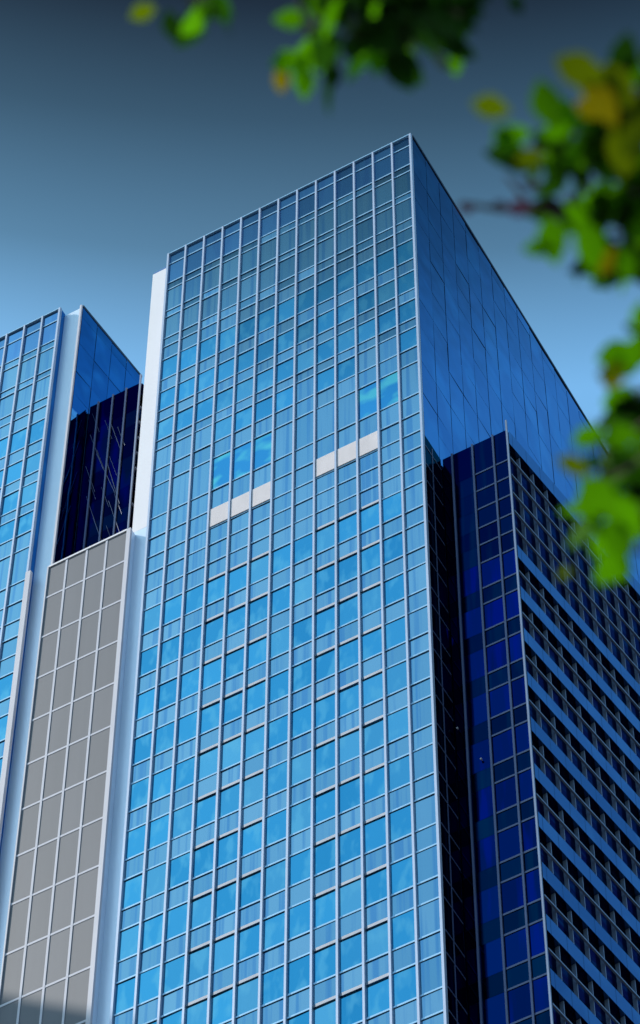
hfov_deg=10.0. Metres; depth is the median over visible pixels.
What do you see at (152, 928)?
window
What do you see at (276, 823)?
window
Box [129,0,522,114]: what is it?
overhanging tree
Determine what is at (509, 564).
window
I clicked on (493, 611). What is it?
window
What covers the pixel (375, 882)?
window
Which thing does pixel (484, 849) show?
window
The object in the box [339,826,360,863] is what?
window
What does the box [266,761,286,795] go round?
window
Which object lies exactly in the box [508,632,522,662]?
window
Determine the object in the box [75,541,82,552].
window
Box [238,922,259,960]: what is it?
window
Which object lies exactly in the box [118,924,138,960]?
window
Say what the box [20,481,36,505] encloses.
window
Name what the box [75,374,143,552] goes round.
navy infill
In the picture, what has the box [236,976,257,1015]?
window
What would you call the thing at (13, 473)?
window
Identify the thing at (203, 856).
window
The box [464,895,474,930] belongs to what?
window
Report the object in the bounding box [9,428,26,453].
window
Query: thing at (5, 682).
window
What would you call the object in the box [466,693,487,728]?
window
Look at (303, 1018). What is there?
window
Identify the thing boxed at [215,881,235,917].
window
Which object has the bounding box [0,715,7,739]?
window
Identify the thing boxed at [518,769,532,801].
window
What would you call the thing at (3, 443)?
window
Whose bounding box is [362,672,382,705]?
window
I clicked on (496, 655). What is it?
window
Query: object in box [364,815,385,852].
window
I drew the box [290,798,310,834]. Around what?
window
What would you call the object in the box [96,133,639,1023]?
glass tower
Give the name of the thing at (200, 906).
window
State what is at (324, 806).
window
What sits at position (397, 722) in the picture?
window
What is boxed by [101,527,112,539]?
window
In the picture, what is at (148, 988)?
window
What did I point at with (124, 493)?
window
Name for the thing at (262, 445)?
window
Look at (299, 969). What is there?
window
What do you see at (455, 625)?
window
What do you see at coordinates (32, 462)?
window
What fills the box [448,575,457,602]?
window
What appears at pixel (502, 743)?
window
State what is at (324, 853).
window
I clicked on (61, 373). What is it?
twin tower
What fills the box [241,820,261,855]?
window
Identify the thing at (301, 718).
window
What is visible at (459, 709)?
window
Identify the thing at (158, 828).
window
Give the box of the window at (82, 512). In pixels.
[77,506,86,529]
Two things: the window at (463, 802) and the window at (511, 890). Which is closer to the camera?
the window at (511, 890)
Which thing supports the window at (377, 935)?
in the glass tower at (342, 363)
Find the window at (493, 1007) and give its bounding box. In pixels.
[482,992,505,1023]
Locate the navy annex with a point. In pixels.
(546, 668)
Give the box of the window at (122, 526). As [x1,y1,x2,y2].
[115,519,127,533]
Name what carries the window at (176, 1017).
in the glass tower at (342, 363)
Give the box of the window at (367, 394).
[358,382,376,418]
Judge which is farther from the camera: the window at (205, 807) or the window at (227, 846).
the window at (205, 807)
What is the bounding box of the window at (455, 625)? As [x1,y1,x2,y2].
[450,616,459,644]
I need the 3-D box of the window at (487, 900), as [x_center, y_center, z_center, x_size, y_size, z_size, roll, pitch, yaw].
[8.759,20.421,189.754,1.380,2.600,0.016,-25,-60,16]
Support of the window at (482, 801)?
in the navy annex
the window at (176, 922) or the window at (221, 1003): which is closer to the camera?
the window at (221, 1003)
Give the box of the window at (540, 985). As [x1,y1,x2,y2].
[532,975,548,1012]
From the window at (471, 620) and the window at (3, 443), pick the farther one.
the window at (3, 443)
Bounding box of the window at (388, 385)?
[379,371,397,408]
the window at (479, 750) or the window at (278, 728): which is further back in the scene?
the window at (278, 728)
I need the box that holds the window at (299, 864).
[289,849,309,885]
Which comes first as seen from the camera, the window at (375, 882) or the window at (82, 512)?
the window at (375, 882)
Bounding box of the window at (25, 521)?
[16,510,33,535]
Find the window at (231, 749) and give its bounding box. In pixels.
[221,736,240,769]
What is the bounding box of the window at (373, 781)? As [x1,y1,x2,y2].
[363,766,384,801]
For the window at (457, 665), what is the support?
in the navy annex
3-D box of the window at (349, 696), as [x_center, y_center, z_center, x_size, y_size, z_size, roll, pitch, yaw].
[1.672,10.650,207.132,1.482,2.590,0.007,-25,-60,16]
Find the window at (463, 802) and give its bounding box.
[459,796,469,828]
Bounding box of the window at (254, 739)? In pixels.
[244,725,264,758]
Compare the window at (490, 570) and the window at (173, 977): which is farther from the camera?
the window at (490, 570)
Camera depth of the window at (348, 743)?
203.49 m
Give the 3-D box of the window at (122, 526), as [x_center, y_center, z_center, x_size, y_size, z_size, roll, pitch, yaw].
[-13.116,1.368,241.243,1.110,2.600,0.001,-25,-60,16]
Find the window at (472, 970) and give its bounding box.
[467,948,477,984]
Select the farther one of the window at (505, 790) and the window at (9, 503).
the window at (9, 503)
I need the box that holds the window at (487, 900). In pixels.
[477,885,499,925]
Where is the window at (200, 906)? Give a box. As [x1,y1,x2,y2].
[190,892,211,928]
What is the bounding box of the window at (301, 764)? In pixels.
[290,750,310,785]
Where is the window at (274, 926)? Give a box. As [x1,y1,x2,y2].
[263,911,284,949]
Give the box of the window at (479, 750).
[469,738,489,774]
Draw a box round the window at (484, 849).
[474,834,495,873]
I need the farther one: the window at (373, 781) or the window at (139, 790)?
the window at (139, 790)
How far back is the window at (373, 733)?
203.10 m
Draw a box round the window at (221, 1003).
[210,987,232,1023]
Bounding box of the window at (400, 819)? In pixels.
[389,804,410,841]
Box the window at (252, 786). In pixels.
[242,772,262,806]
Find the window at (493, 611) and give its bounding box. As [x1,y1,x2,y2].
[483,597,503,628]
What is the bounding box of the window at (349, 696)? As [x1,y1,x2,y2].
[339,682,358,715]
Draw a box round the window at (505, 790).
[494,776,516,811]
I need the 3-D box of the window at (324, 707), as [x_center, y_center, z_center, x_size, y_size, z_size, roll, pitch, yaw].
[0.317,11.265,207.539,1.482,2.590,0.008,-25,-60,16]
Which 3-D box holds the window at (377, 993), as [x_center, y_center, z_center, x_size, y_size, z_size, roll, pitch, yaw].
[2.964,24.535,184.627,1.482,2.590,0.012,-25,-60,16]
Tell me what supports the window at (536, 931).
in the navy annex
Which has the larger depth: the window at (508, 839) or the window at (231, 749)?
the window at (231, 749)
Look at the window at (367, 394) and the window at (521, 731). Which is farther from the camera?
the window at (367, 394)
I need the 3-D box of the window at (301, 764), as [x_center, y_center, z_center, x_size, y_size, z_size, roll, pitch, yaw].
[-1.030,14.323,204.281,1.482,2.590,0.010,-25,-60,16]
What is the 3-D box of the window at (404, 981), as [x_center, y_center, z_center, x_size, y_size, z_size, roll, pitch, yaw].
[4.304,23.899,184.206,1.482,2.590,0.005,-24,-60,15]
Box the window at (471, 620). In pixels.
[462,606,481,639]
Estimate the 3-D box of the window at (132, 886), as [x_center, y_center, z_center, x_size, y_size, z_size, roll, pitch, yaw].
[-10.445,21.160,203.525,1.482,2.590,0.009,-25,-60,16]
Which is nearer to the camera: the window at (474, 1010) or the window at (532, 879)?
the window at (474, 1010)
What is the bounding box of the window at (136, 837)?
[126,824,145,858]
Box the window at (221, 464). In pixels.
[212,451,229,488]
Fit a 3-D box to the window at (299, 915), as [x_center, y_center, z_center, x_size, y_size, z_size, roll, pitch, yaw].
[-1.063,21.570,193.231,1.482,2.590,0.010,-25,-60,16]
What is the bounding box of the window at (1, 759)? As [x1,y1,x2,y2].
[0,758,2,776]
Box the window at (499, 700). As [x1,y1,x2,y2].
[489,683,509,717]
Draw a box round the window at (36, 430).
[28,419,44,443]
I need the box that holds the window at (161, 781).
[151,767,171,800]
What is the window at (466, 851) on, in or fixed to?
in the navy annex
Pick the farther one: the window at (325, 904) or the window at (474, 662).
the window at (474, 662)
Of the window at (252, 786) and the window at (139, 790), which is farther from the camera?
the window at (139, 790)
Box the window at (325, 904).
[314,889,335,927]
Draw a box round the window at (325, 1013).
[313,999,335,1023]
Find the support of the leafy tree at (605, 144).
on the ground
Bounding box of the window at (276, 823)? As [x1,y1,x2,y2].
[265,809,285,845]
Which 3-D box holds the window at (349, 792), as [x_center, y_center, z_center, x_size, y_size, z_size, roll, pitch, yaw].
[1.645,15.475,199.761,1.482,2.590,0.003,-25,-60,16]
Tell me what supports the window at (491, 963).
in the navy annex
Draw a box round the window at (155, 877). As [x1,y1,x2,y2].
[145,863,165,898]
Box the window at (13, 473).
[5,460,22,484]
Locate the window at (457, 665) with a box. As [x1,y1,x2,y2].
[453,659,462,688]
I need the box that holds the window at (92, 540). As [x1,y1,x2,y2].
[85,534,98,547]
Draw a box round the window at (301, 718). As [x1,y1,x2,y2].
[291,704,310,737]
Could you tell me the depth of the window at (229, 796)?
205.59 m
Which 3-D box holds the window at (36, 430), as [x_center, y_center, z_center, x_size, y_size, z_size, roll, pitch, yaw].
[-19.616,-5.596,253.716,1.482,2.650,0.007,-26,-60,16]
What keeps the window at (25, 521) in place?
in the twin tower at (61, 373)
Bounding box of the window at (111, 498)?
[103,492,115,517]
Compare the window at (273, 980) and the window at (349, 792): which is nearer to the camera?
the window at (273, 980)
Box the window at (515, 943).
[504,927,527,967]
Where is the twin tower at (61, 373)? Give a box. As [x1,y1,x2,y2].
[0,305,139,974]
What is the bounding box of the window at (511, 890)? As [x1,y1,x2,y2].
[501,875,523,913]
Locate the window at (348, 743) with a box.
[339,729,358,763]
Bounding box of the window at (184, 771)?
[174,756,194,790]
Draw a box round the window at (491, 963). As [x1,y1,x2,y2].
[479,938,502,979]
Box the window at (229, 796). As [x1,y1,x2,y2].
[219,782,239,816]
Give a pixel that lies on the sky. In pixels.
(122, 147)
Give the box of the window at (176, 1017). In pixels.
[161,1009,181,1023]
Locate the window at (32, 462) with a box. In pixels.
[24,451,40,475]
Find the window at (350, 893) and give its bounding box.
[339,878,360,916]
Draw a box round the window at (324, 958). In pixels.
[314,943,335,982]
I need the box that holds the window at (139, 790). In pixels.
[129,777,148,810]
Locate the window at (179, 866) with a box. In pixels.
[168,852,189,888]
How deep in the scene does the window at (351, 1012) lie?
185.15 m
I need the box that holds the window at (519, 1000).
[507,982,531,1023]
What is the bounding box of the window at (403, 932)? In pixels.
[391,909,414,948]
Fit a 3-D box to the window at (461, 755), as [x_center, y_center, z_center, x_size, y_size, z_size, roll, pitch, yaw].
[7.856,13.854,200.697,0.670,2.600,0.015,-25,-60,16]
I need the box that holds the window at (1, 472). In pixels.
[0,469,3,486]
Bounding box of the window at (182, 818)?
[171,803,192,838]
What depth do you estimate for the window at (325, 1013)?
185.87 m
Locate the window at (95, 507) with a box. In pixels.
[88,499,101,524]
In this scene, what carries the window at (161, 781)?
in the glass tower at (342, 363)
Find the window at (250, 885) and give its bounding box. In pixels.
[239,870,260,907]
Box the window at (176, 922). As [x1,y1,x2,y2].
[166,902,187,939]
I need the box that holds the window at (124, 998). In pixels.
[114,976,135,1013]
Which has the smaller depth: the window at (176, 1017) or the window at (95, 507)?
the window at (176, 1017)
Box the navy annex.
[443,420,639,1023]
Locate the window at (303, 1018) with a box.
[287,1010,308,1023]
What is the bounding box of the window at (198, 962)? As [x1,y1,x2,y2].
[187,944,209,982]
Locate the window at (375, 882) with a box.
[365,867,386,905]
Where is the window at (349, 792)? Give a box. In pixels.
[339,776,359,812]
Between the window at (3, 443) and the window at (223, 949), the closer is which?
the window at (223, 949)
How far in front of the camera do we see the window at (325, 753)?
203.94 m
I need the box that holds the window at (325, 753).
[315,739,334,773]
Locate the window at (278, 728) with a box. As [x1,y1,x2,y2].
[268,714,287,747]
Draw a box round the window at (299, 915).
[288,900,309,938]
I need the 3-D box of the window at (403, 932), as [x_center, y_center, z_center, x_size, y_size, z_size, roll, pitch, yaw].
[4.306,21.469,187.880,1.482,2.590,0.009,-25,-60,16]
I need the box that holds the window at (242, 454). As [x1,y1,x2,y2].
[232,441,250,479]
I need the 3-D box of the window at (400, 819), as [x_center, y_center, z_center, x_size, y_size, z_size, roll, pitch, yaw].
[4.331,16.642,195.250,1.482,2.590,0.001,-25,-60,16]
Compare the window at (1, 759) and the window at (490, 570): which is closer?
the window at (490, 570)
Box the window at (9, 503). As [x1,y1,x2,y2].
[1,490,18,514]
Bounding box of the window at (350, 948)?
[339,932,361,971]
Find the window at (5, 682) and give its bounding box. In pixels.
[0,673,12,699]
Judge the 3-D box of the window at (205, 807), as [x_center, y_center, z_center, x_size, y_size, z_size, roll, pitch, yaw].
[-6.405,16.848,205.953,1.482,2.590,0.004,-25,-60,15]
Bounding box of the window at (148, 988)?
[138,966,159,1003]
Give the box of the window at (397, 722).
[387,707,407,741]
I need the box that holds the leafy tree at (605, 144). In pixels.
[458,31,639,583]
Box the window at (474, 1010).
[469,1003,479,1023]
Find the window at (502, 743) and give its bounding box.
[492,728,512,763]
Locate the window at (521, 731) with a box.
[514,721,529,753]
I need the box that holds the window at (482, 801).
[471,785,492,823]
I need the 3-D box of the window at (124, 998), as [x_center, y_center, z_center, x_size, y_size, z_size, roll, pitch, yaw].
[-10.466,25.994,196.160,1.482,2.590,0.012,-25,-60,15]
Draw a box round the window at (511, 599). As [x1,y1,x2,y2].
[505,590,518,618]
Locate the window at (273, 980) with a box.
[262,965,283,1004]
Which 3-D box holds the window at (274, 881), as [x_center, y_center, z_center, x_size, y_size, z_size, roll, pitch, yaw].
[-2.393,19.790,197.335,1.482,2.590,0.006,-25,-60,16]
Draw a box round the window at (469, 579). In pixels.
[460,565,479,597]
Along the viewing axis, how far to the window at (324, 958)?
189.17 m
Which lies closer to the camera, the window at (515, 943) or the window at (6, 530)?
the window at (515, 943)
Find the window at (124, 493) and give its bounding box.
[117,485,130,510]
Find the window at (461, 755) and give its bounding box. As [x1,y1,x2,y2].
[457,748,466,780]
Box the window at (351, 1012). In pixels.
[340,988,362,1023]
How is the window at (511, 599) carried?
in the navy annex
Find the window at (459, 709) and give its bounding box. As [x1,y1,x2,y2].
[455,703,464,733]
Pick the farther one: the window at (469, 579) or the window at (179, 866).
the window at (469, 579)
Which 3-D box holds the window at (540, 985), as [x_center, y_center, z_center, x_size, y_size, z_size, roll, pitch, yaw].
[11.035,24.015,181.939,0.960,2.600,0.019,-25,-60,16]
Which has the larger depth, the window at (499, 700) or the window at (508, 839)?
the window at (499, 700)
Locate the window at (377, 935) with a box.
[366,920,387,959]
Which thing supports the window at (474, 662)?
in the navy annex
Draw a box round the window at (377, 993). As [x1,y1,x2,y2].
[366,976,388,1016]
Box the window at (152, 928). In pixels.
[141,913,162,950]
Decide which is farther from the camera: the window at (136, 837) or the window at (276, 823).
the window at (136, 837)
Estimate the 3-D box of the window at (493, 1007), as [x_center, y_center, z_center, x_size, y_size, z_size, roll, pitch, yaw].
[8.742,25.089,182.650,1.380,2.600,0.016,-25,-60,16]
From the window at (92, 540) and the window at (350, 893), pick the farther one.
the window at (92, 540)
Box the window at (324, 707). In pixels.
[315,693,334,726]
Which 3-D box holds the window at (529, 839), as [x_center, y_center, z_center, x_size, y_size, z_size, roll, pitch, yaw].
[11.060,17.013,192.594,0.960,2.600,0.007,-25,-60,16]
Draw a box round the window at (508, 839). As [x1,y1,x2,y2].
[498,825,519,861]
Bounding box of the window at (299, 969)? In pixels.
[288,954,309,993]
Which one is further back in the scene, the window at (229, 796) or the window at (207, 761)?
the window at (207, 761)
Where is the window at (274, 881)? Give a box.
[264,859,285,896]
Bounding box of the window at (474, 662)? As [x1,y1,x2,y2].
[464,649,484,683]
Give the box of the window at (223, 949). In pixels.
[212,933,234,971]
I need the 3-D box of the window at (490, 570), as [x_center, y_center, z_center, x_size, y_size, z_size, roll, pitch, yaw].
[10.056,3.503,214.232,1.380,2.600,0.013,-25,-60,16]
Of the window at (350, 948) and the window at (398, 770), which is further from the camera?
the window at (398, 770)
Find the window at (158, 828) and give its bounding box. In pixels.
[148,814,168,848]
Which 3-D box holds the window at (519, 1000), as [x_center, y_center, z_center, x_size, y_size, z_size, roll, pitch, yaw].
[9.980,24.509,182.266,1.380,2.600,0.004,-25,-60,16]
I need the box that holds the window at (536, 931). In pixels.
[529,920,544,956]
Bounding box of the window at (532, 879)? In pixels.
[525,868,540,902]
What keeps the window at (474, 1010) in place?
in the navy annex
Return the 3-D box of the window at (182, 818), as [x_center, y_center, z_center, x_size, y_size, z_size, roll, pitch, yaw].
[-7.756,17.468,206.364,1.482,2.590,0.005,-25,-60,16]
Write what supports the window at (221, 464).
in the glass tower at (342, 363)
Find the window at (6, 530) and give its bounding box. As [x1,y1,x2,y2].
[0,519,14,543]
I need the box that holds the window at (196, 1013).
[185,998,206,1023]
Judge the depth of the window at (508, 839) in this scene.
192.95 m
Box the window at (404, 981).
[393,965,416,1005]
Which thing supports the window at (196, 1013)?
in the glass tower at (342, 363)
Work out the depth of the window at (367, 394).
232.79 m
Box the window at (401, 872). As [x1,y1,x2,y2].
[390,856,412,893]
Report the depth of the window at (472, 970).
186.51 m
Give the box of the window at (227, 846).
[217,831,237,866]
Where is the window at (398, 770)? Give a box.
[388,755,409,790]
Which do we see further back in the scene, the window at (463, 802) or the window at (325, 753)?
the window at (325, 753)
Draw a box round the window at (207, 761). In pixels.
[197,746,217,779]
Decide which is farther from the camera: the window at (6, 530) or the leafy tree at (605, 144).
the window at (6, 530)
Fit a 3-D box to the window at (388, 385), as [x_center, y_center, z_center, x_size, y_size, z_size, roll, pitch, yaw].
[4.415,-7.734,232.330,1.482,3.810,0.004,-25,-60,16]
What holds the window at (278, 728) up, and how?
in the glass tower at (342, 363)
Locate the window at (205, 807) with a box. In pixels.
[195,793,215,827]
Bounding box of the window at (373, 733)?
[363,718,383,752]
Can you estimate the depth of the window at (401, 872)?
191.58 m
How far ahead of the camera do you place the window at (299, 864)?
196.97 m
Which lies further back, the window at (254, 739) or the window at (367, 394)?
the window at (367, 394)
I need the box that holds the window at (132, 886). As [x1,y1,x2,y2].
[122,873,142,908]
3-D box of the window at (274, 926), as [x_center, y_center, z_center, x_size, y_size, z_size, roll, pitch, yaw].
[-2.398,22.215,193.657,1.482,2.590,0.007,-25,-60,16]
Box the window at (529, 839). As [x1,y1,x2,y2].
[521,817,536,851]
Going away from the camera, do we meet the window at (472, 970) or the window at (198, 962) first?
the window at (472, 970)
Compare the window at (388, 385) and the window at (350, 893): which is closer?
the window at (350, 893)
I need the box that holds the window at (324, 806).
[314,788,334,823]
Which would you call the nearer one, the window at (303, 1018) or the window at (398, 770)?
the window at (303, 1018)
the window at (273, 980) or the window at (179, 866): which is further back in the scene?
the window at (179, 866)
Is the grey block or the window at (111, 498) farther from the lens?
the window at (111, 498)
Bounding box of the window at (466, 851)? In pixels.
[462,845,472,878]
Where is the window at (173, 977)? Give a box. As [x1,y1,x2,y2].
[162,955,184,993]
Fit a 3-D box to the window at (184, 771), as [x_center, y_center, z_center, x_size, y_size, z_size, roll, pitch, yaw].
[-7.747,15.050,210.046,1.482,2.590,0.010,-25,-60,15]
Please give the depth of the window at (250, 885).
197.81 m
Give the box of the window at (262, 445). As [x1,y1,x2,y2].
[253,431,271,469]
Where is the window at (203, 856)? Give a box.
[193,841,213,877]
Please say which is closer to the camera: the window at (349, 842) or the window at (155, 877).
the window at (349, 842)
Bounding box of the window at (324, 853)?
[314,838,334,874]
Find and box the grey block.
[0,527,134,1023]
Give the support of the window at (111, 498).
in the navy infill
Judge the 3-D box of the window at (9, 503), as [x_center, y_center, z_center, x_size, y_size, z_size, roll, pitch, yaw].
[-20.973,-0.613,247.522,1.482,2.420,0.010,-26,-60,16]
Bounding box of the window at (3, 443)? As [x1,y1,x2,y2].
[0,437,7,457]
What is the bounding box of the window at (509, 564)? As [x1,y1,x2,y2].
[502,549,515,576]
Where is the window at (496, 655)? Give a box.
[486,639,506,671]
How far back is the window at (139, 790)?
210.88 m
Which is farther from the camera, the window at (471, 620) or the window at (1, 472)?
the window at (1, 472)
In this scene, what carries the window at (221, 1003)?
in the glass tower at (342, 363)
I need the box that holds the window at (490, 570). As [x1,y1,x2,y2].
[481,556,500,586]
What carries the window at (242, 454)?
in the glass tower at (342, 363)
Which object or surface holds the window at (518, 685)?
in the navy annex
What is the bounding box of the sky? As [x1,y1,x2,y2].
[0,0,639,445]
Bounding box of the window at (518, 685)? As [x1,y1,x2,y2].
[511,676,525,706]

